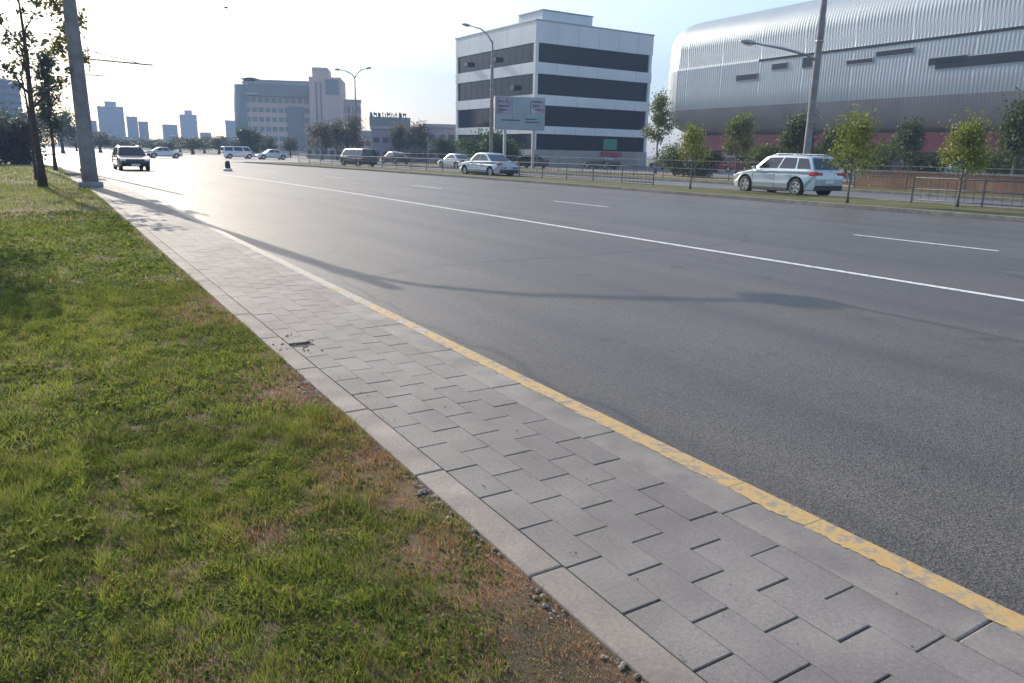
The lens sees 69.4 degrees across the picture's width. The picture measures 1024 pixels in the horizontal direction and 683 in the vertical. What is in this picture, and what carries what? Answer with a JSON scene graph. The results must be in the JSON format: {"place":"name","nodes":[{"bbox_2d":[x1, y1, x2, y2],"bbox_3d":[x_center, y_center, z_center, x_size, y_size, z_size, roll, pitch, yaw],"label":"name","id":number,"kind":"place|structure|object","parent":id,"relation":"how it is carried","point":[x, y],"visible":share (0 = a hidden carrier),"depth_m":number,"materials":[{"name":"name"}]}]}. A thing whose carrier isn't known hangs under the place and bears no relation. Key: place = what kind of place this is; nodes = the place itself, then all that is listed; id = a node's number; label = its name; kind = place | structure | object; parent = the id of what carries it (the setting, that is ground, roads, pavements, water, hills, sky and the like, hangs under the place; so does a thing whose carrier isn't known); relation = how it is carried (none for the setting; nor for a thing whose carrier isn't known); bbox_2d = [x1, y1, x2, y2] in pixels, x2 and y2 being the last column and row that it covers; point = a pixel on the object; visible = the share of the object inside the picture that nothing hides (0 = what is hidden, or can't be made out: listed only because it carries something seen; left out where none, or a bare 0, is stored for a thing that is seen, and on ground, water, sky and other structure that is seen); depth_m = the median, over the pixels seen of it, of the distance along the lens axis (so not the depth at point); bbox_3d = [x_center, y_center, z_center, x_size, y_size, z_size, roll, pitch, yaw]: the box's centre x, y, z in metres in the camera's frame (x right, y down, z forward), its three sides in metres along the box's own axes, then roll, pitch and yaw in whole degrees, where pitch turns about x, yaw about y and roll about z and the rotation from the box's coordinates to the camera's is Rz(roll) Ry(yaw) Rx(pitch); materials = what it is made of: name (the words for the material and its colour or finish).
{"place":"outdoors","nodes":[
{"label":"outdoors","id":0,"kind":"place"},
{"bbox_2d":[0,78,22,125],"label":"apartment block","id":1,"kind":"structure","parent":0,"point":[8,93],"depth_m":176.25,"materials":[{"name":"concrete"}]},
{"bbox_2d":[41,148,220,155],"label":"distant road","id":2,"kind":"structure","parent":0,"point":[68,150],"depth_m":157.36,"materials":[{"name":"grey asphalt"}]},
{"bbox_2d":[93,129,121,152],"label":"distant tree","id":3,"kind":"object","parent":2,"relation":"on","point":[100,138],"visible":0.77,"depth_m":147.50,"materials":[{"name":"green plant"}]},
{"bbox_2d":[132,137,164,149],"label":"distant tree","id":4,"kind":"object","parent":2,"relation":"on","point":[148,144],"visible":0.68,"depth_m":169.64,"materials":[{"name":"green plant"}]},
{"bbox_2d":[153,138,180,150],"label":"distant tree","id":5,"kind":"object","parent":2,"relation":"on","point":[168,145],"visible":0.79,"depth_m":153.62,"materials":[{"name":"green plant"}]},
{"bbox_2d":[169,136,217,153],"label":"distant tree","id":6,"kind":"object","parent":2,"relation":"on","point":[193,144],"visible":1,"depth_m":149.81,"materials":[{"name":"green plant"}]},
{"bbox_2d":[35,153,437,163],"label":"crossing road","id":7,"kind":"structure","parent":0,"point":[75,156],"depth_m":98.15,"materials":[{"name":"grey asphalt"}]},
{"bbox_2d":[0,99,24,125],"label":"distant tree","id":8,"kind":"object","parent":7,"relation":"on","point":[7,115],"visible":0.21,"depth_m":88.19,"materials":[{"name":"green plant"}]},
{"bbox_2d":[15,102,57,146],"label":"distant tree","id":9,"kind":"object","parent":7,"relation":"on","point":[37,120],"visible":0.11,"depth_m":114.20,"materials":[{"name":"green plant"}]},
{"bbox_2d":[43,107,77,152],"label":"distant tree","id":10,"kind":"object","parent":7,"relation":"on","point":[70,130],"visible":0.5,"depth_m":124.33,"materials":[{"name":"green plant"}]},
{"bbox_2d":[144,147,182,157],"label":"car","id":11,"kind":"object","parent":7,"relation":"on","point":[160,152],"visible":0.95,"depth_m":96.12,"materials":[{"name":"white paint"}]},
{"bbox_2d":[220,146,253,158],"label":"van","id":12,"kind":"object","parent":7,"relation":"on","point":[230,152],"visible":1,"depth_m":105.72,"materials":[{"name":"white paint"}]},
{"bbox_2d":[233,128,269,153],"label":"tree","id":13,"kind":"object","parent":7,"relation":"on","point":[247,138],"visible":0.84,"depth_m":135.76,"materials":[{"name":"green plant"}]},
{"bbox_2d":[257,134,278,151],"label":"distant tree","id":14,"kind":"object","parent":7,"relation":"on","point":[266,143],"visible":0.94,"depth_m":128.61,"materials":[{"name":"green plant"}]},
{"bbox_2d":[254,149,288,159],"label":"car","id":15,"kind":"object","parent":7,"relation":"on","point":[273,153],"visible":1,"depth_m":103.33,"materials":[{"name":"white paint"}]},
{"bbox_2d":[279,134,299,157],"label":"distant tree","id":16,"kind":"object","parent":7,"relation":"on","point":[291,144],"visible":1,"depth_m":129.56,"materials":[{"name":"green plant"}]},
{"bbox_2d":[305,116,335,159],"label":"tree","id":17,"kind":"object","parent":7,"relation":"on","point":[326,141],"visible":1,"depth_m":104.56,"materials":[{"name":"green plant"}]},
{"bbox_2d":[325,117,344,159],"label":"tree","id":18,"kind":"object","parent":7,"relation":"on","point":[337,138],"visible":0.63,"depth_m":107.92,"materials":[{"name":"green plant"}]},
{"bbox_2d":[337,112,369,151],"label":"tree","id":19,"kind":"object","parent":7,"relation":"on","point":[352,131],"visible":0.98,"depth_m":105.17,"materials":[{"name":"green plant"}]},
{"bbox_2d":[386,120,417,151],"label":"tree","id":20,"kind":"object","parent":7,"relation":"on","point":[397,134],"visible":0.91,"depth_m":109.14,"materials":[{"name":"green plant"}]},
{"bbox_2d":[401,120,431,161],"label":"tree","id":21,"kind":"object","parent":7,"relation":"on","point":[421,132],"visible":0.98,"depth_m":106.76,"materials":[{"name":"green plant"}]},
{"bbox_2d":[423,134,451,158],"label":"distant tree","id":22,"kind":"object","parent":7,"relation":"on","point":[436,145],"visible":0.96,"depth_m":100.63,"materials":[{"name":"green plant"}]},
{"bbox_2d":[437,133,461,158],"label":"distant tree","id":23,"kind":"object","parent":7,"relation":"on","point":[447,146],"visible":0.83,"depth_m":100.81,"materials":[{"name":"green plant"}]},
{"bbox_2d":[0,165,648,682],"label":"grass verge","id":24,"kind":"object","parent":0,"point":[570,635],"depth_m":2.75,"materials":[{"name":"green plant"}]},
{"bbox_2d":[2,30,47,179],"bbox_3d":[-19.681,-9.657,30.284,1.588,5.999,1.416,14,19,40],"label":"tree","id":25,"kind":"object","parent":24,"relation":"on","point":[27,107],"visible":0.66,"depth_m":30.15,"materials":[{"name":"green plant"}]},
{"bbox_2d":[0,0,72,187],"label":"tree","id":26,"kind":"object","parent":24,"relation":"on","point":[41,178],"visible":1,"depth_m":25.21,"materials":[{"name":"green plant"}]},
{"bbox_2d":[0,294,410,682],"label":"broad leaved weeds","id":27,"kind":"object","parent":24,"relation":"on","point":[78,536],"visible":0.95,"depth_m":2.96,"materials":[{"name":"green plant"}]},
{"bbox_2d":[0,269,875,680],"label":"fallen leaves","id":28,"kind":"object","parent":24,"relation":"on","point":[400,521],"visible":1,"depth_m":2.86,"materials":[{"name":"brown plant"}]},
{"bbox_2d":[128,280,912,682],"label":"gravel","id":29,"kind":"structure","parent":24,"relation":"on","point":[538,590],"depth_m":3.08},
{"bbox_2d":[304,132,371,158],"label":"building","id":30,"kind":"structure","parent":0,"point":[327,154],"depth_m":127.13,"materials":[{"name":"concrete"}]},
{"bbox_2d":[40,143,744,200],"bbox_3d":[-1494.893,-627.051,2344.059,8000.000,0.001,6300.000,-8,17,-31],"label":"ground","id":31,"kind":"structure","parent":0,"point":[210,151],"depth_m":246.19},
{"bbox_2d":[0,117,55,164],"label":"shrub","id":32,"kind":"object","parent":31,"relation":"on","point":[15,147],"visible":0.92,"depth_m":52.44,"materials":[{"name":"green plant"}]},
{"bbox_2d":[96,101,125,145],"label":"tower block","id":33,"kind":"structure","parent":31,"relation":"on","point":[110,115],"depth_m":595.86,"materials":[{"name":"concrete"}]},
{"bbox_2d":[126,116,138,139],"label":"tower block","id":34,"kind":"structure","parent":31,"relation":"on","point":[132,126],"depth_m":551.64,"materials":[{"name":"concrete"}]},
{"bbox_2d":[138,121,149,147],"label":"tower block","id":35,"kind":"structure","parent":31,"relation":"on","point":[143,130],"depth_m":520.49,"materials":[{"name":"concrete"}]},
{"bbox_2d":[162,124,177,141],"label":"tower block","id":36,"kind":"structure","parent":31,"relation":"on","point":[169,130],"depth_m":668.02,"materials":[{"name":"concrete"}]},
{"bbox_2d":[179,110,197,139],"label":"tower block","id":37,"kind":"structure","parent":31,"relation":"on","point":[188,123],"depth_m":708.59,"materials":[{"name":"concrete"}]},
{"bbox_2d":[202,134,234,153],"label":"distant tree","id":38,"kind":"object","parent":31,"relation":"on","point":[215,141],"visible":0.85,"depth_m":161.21,"materials":[{"name":"green plant"}]},
{"bbox_2d":[225,120,235,140],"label":"tower block","id":39,"kind":"structure","parent":31,"relation":"on","point":[230,128],"depth_m":631.99,"materials":[{"name":"concrete"}]},
{"bbox_2d":[232,67,345,153],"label":"building","id":40,"kind":"structure","parent":31,"relation":"on","point":[276,109],"depth_m":212.73,"materials":[{"name":"concrete"}]},
{"bbox_2d":[344,99,360,129],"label":"building","id":41,"kind":"structure","parent":31,"relation":"on","point":[349,107],"depth_m":224.44,"materials":[{"name":"concrete"}]},
{"bbox_2d":[45,169,705,682],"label":"border kerb","id":42,"kind":"structure","parent":31,"relation":"on","point":[621,637],"depth_m":3.05,"materials":[{"name":"concrete"}]},
{"bbox_2d":[31,162,1023,677],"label":"kerb","id":43,"kind":"structure","parent":31,"relation":"on","point":[999,644],"depth_m":3.27,"materials":[{"name":"concrete"}]},
{"bbox_2d":[244,162,1023,221],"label":"median kerb","id":44,"kind":"structure","parent":31,"relation":"on","point":[951,214],"depth_m":28.99,"materials":[{"name":"concrete"}]},
{"bbox_2d":[291,162,1023,209],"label":"median kerb","id":45,"kind":"structure","parent":31,"relation":"on","point":[732,189],"depth_m":33.82,"materials":[{"name":"concrete"}]},
{"bbox_2d":[375,164,1023,201],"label":"kerb","id":46,"kind":"structure","parent":31,"relation":"on","point":[908,193],"depth_m":38.76,"materials":[{"name":"concrete"}]},
{"bbox_2d":[370,126,417,161],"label":"building","id":47,"kind":"structure","parent":0,"point":[381,142],"depth_m":112.35,"materials":[{"name":"concrete"}]},
{"bbox_2d":[369,112,410,126],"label":"rooftop sign","id":48,"kind":"object","parent":47,"relation":"on","point":[379,120],"visible":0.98,"depth_m":114.47,"materials":[{"name":"grey"}]},
{"bbox_2d":[0,0,811,155],"label":"sky","id":49,"kind":"structure","parent":0,"point":[196,50],"materials":[{"name":"white"}]},
{"bbox_2d":[425,124,455,162],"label":"building","id":50,"kind":"structure","parent":0,"point":[445,130],"depth_m":107.37,"materials":[{"name":"concrete"}]},
{"bbox_2d":[43,160,1023,615],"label":"road","id":51,"kind":"structure","parent":0,"point":[885,414],"depth_m":7.80,"materials":[{"name":"grey asphalt"}]},
{"bbox_2d":[111,145,149,170],"bbox_3d":[-25.080,-12.076,48.608,2.200,1.576,4.554,-8,17,-33],"label":"oncoming car","id":52,"kind":"object","parent":51,"relation":"on","point":[129,156],"visible":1,"depth_m":47.53,"materials":[{"name":"grey paint"}]},
{"bbox_2d":[99,177,1017,633],"bbox_3d":[-7.957,-3.030,17.492,0.402,0.093,42.454,-8,17,-31],"label":"faded line","id":53,"kind":"object","parent":51,"relation":"on","point":[321,281],"visible":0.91,"depth_m":8.76,"materials":[{"name":"paint"}]},
{"bbox_2d":[104,161,1023,301],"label":"white line","id":54,"kind":"object","parent":51,"relation":"on","point":[706,249],"visible":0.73,"depth_m":12.46,"materials":[{"name":"paint"}]},
{"bbox_2d":[332,287,1023,636],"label":"yellow line","id":55,"kind":"object","parent":51,"relation":"on","point":[999,614],"visible":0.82,"depth_m":3.30,"materials":[{"name":"paint"}]},
{"bbox_2d":[49,166,1023,682],"bbox_3d":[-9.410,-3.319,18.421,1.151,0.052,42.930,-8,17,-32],"label":"pavement","id":56,"kind":"structure","parent":0,"point":[773,612],"depth_m":3.09,"materials":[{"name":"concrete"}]},
{"bbox_2d":[23,48,70,169],"bbox_3d":[-26.316,-13.245,42.305,2.301,6.749,2.130,-3,15,-17],"label":"tree","id":57,"kind":"object","parent":56,"relation":"on","point":[46,65],"visible":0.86,"depth_m":41.82,"materials":[{"name":"green plant"}]},
{"bbox_2d":[39,0,90,70],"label":"tree","id":58,"kind":"object","parent":56,"relation":"on","point":[58,45],"visible":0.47,"depth_m":27.16,"materials":[{"name":"green plant"}]},
{"bbox_2d":[62,0,103,190],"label":"lamp post","id":59,"kind":"object","parent":56,"relation":"on","point":[87,159],"visible":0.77,"depth_m":25.80,"materials":[{"name":"concrete"}]},
{"bbox_2d":[411,164,852,186],"bbox_3d":[17.138,-11.207,51.776,10.776,0.100,96.572,-9,17,-34],"label":"dry earth strip","id":60,"kind":"object","parent":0,"point":[726,178],"visible":0.15,"depth_m":60.67,"materials":[{"name":"brown soil"}]},
{"bbox_2d":[380,152,410,163],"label":"car","id":61,"kind":"object","parent":60,"relation":"on","point":[394,154],"visible":0.68,"depth_m":86.21,"materials":[{"name":"grey paint"}]},
{"bbox_2d":[462,23,493,152],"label":"lamp post","id":62,"kind":"object","parent":60,"relation":"on","point":[491,112],"visible":0.76,"depth_m":74.08,"materials":[{"name":"metal"}]},
{"bbox_2d":[450,120,514,157],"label":"shrub","id":63,"kind":"object","parent":60,"relation":"on","point":[472,149],"visible":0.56,"depth_m":79.94,"materials":[{"name":"green plant"}]},
{"bbox_2d":[478,131,525,167],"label":"shrub","id":64,"kind":"object","parent":60,"relation":"on","point":[513,150],"visible":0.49,"depth_m":80.24,"materials":[{"name":"green plant"}]},
{"bbox_2d":[494,96,544,167],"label":"billboard","id":65,"kind":"object","parent":60,"relation":"on","point":[518,113],"visible":0.94,"depth_m":71.54,"materials":[{"name":"metal"}]},
{"bbox_2d":[513,154,548,167],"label":"car","id":66,"kind":"object","parent":60,"relation":"on","point":[527,159],"visible":0.52,"depth_m":79.26,"materials":[{"name":"black paint"}]},
{"bbox_2d":[652,139,699,175],"bbox_3d":[13.222,-14.484,59.087,4.236,3.303,4.423,12,18,36],"label":"shrub","id":67,"kind":"object","parent":60,"relation":"on","point":[669,155],"visible":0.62,"depth_m":58.49,"materials":[{"name":"green plant"}]},
{"bbox_2d":[677,146,726,177],"bbox_3d":[14.369,-13.414,56.626,3.670,3.197,3.513,-3,15,-15],"label":"shrub","id":68,"kind":"object","parent":60,"relation":"on","point":[716,155],"visible":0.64,"depth_m":55.97,"materials":[{"name":"green plant"}]},
{"bbox_2d":[719,110,759,177],"bbox_3d":[17.697,-15.298,57.421,3.342,5.126,3.523,8,16,25],"label":"tree","id":69,"kind":"object","parent":60,"relation":"on","point":[738,129],"visible":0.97,"depth_m":56.99,"materials":[{"name":"green plant"}]},
{"bbox_2d":[733,133,790,169],"bbox_3d":[18.280,-13.164,53.698,4.306,3.736,4.405,-8,17,-31],"label":"shrub","id":70,"kind":"object","parent":60,"relation":"on","point":[761,154],"visible":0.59,"depth_m":53.23,"materials":[{"name":"green plant"}]},
{"bbox_2d":[774,103,819,154],"bbox_3d":[19.166,-13.381,49.870,2.975,5.201,3.130,-8,17,-31],"label":"tree","id":71,"kind":"object","parent":60,"relation":"on","point":[795,135],"visible":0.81,"depth_m":49.33,"materials":[{"name":"green plant"}]},
{"bbox_2d":[987,87,1023,173],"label":"tree","id":72,"kind":"object","parent":60,"relation":"on","point":[1014,124],"visible":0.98,"depth_m":41.64,"materials":[{"name":"green plant"}]},
{"bbox_2d":[263,162,1023,216],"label":"median grass","id":73,"kind":"structure","parent":0,"point":[960,208],"depth_m":31.42,"materials":[{"name":"green plant"}]},
{"bbox_2d":[298,154,654,184],"bbox_3d":[-7.161,-14.027,58.595,0.864,0.950,50.238,-9,18,-36],"label":"railing","id":74,"kind":"object","parent":73,"relation":"on","point":[519,168],"visible":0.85,"depth_m":48.88,"materials":[{"name":"metal"}]},
{"bbox_2d":[670,119,713,188],"bbox_3d":[8.585,-8.863,35.006,1.984,3.277,1.851,-3,15,-17],"label":"sapling","id":75,"kind":"object","parent":73,"relation":"on","point":[692,141],"visible":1,"depth_m":34.82,"materials":[{"name":"green plant"}]},
{"bbox_2d":[820,96,884,202],"bbox_3d":[12.115,-6.730,26.139,2.086,3.665,2.173,-8,17,-31],"label":"sapling","id":76,"kind":"object","parent":73,"relation":"on","point":[855,137],"visible":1,"depth_m":25.93,"materials":[{"name":"green plant"}]},
{"bbox_2d":[929,106,999,206],"bbox_3d":[15.509,-6.287,25.195,2.098,3.410,2.001,-8,17,-31],"label":"sapling","id":77,"kind":"object","parent":73,"relation":"on","point":[969,137],"visible":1,"depth_m":24.97,"materials":[{"name":"green plant"}]},
{"bbox_2d":[910,177,1023,207],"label":"railing","id":78,"kind":"object","parent":73,"relation":"on","point":[974,191],"visible":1,"depth_m":25.68,"materials":[{"name":"metal"}]},
{"bbox_2d":[316,163,1023,208],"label":"opposite road","id":79,"kind":"structure","parent":0,"point":[862,195],"depth_m":36.91,"materials":[{"name":"grey asphalt"}]},
{"bbox_2d":[339,148,377,166],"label":"car","id":80,"kind":"object","parent":79,"relation":"on","point":[352,152],"visible":0.67,"depth_m":71.10,"materials":[{"name":"grey paint"}]},
{"bbox_2d":[458,152,518,175],"bbox_3d":[-1.657,-12.266,51.248,2.230,1.590,4.954,-10,18,-37],"label":"saloon car","id":81,"kind":"object","parent":79,"relation":"on","point":[492,164],"visible":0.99,"depth_m":50.12,"materials":[{"name":"grey paint"}]},
{"bbox_2d":[734,153,844,195],"bbox_3d":[12.399,-7.564,33.477,2.260,1.826,4.954,-6,16,-26],"label":"estate car","id":82,"kind":"object","parent":79,"relation":"on","point":[797,174],"visible":0.94,"depth_m":32.12,"materials":[{"name":"grey paint"}]},
{"bbox_2d":[521,166,854,182],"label":"forecourt","id":83,"kind":"structure","parent":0,"point":[647,170],"depth_m":79.00,"materials":[{"name":"grey concrete"}]},
{"bbox_2d":[455,9,654,167],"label":"office building","id":84,"kind":"structure","parent":83,"relation":"on","point":[585,78],"depth_m":91.36,"materials":[{"name":"white glass"}]},
{"bbox_2d":[583,156,620,168],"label":"car","id":85,"kind":"object","parent":83,"relation":"on","point":[602,162],"visible":0.66,"depth_m":82.04,"materials":[{"name":"grey paint"}]},
{"bbox_2d":[640,87,678,172],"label":"tree","id":86,"kind":"object","parent":83,"relation":"on","point":[659,118],"visible":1,"depth_m":65.70,"materials":[{"name":"green plant"}]},
{"bbox_2d":[708,156,744,171],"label":"car","id":87,"kind":"object","parent":83,"relation":"on","point":[732,159],"visible":0.32,"depth_m":78.83,"materials":[{"name":"red paint"}]},
{"bbox_2d":[812,116,851,163],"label":"tree","id":88,"kind":"object","parent":83,"relation":"on","point":[824,142],"visible":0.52,"depth_m":53.04,"materials":[{"name":"green plant"}]},
{"bbox_2d":[667,0,1023,174],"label":"metal hall","id":89,"kind":"structure","parent":83,"relation":"on","point":[932,63],"depth_m":106.46,"materials":[{"name":"grey metal"}]},
{"bbox_2d":[735,73,757,81],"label":"window","id":90,"kind":"structure","parent":89,"relation":"in","point":[751,76],"depth_m":124.00,"materials":[{"name":"grey glass"}]},
{"bbox_2d":[846,57,873,64],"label":"window","id":91,"kind":"structure","parent":89,"relation":"in","point":[871,59],"depth_m":105.51,"materials":[{"name":"grey glass"}]},
{"bbox_2d":[875,46,914,57],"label":"window","id":92,"kind":"structure","parent":89,"relation":"in","point":[908,50],"depth_m":100.81,"materials":[{"name":"grey glass"}]},
{"bbox_2d":[927,54,968,66],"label":"window","id":93,"kind":"structure","parent":89,"relation":"in","point":[931,61],"depth_m":94.89,"materials":[{"name":"grey glass"}]},
{"bbox_2d":[934,50,1023,69],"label":"window","id":94,"kind":"structure","parent":89,"relation":"in","point":[1016,56],"depth_m":90.70,"materials":[{"name":"grey glass"}]},
{"bbox_2d":[843,133,911,182],"bbox_3d":[24.394,-12.198,50.374,4.867,3.903,4.810,1,14,0],"label":"shrub","id":95,"kind":"object","parent":83,"relation":"on","point":[892,153],"visible":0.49,"depth_m":49.38,"materials":[{"name":"green plant"}]},
{"bbox_2d":[885,116,930,170],"bbox_3d":[28.457,-13.834,53.385,3.194,4.719,2.946,-8,17,-31],"label":"tree","id":96,"kind":"object","parent":83,"relation":"on","point":[913,140],"visible":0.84,"depth_m":52.72,"materials":[{"name":"green plant"}]},
{"bbox_2d":[895,146,953,171],"bbox_3d":[28.644,-11.842,51.478,4.457,3.349,4.342,-8,17,-31],"label":"shrub","id":97,"kind":"object","parent":83,"relation":"on","point":[923,161],"visible":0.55,"depth_m":51.02,"materials":[{"name":"green plant"}]},
{"bbox_2d":[939,133,1023,174],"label":"shrub","id":98,"kind":"object","parent":83,"relation":"on","point":[997,166],"visible":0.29,"depth_m":45.80,"materials":[{"name":"green plant"}]},
{"bbox_2d":[377,163,1023,198],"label":"grass strip","id":99,"kind":"object","parent":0,"point":[949,193],"depth_m":40.76,"materials":[{"name":"green plant"}]},
{"bbox_2d":[437,154,469,167],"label":"car","id":100,"kind":"object","parent":99,"relation":"on","point":[463,157],"visible":0.59,"depth_m":71.81,"materials":[{"name":"white paint"}]},
{"bbox_2d":[398,153,1023,193],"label":"railing","id":101,"kind":"object","parent":99,"relation":"on","point":[663,167],"visible":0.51,"depth_m":48.57,"materials":[{"name":"metal"}]},
{"bbox_2d":[740,0,826,153],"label":"lamp post","id":102,"kind":"object","parent":99,"relation":"on","point":[816,58],"visible":0.69,"depth_m":40.74,"materials":[{"name":"metal"}]},
{"bbox_2d":[854,169,1023,195],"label":"wall","id":103,"kind":"structure","parent":0,"point":[1009,186],"depth_m":38.98,"materials":[{"name":"brick"}]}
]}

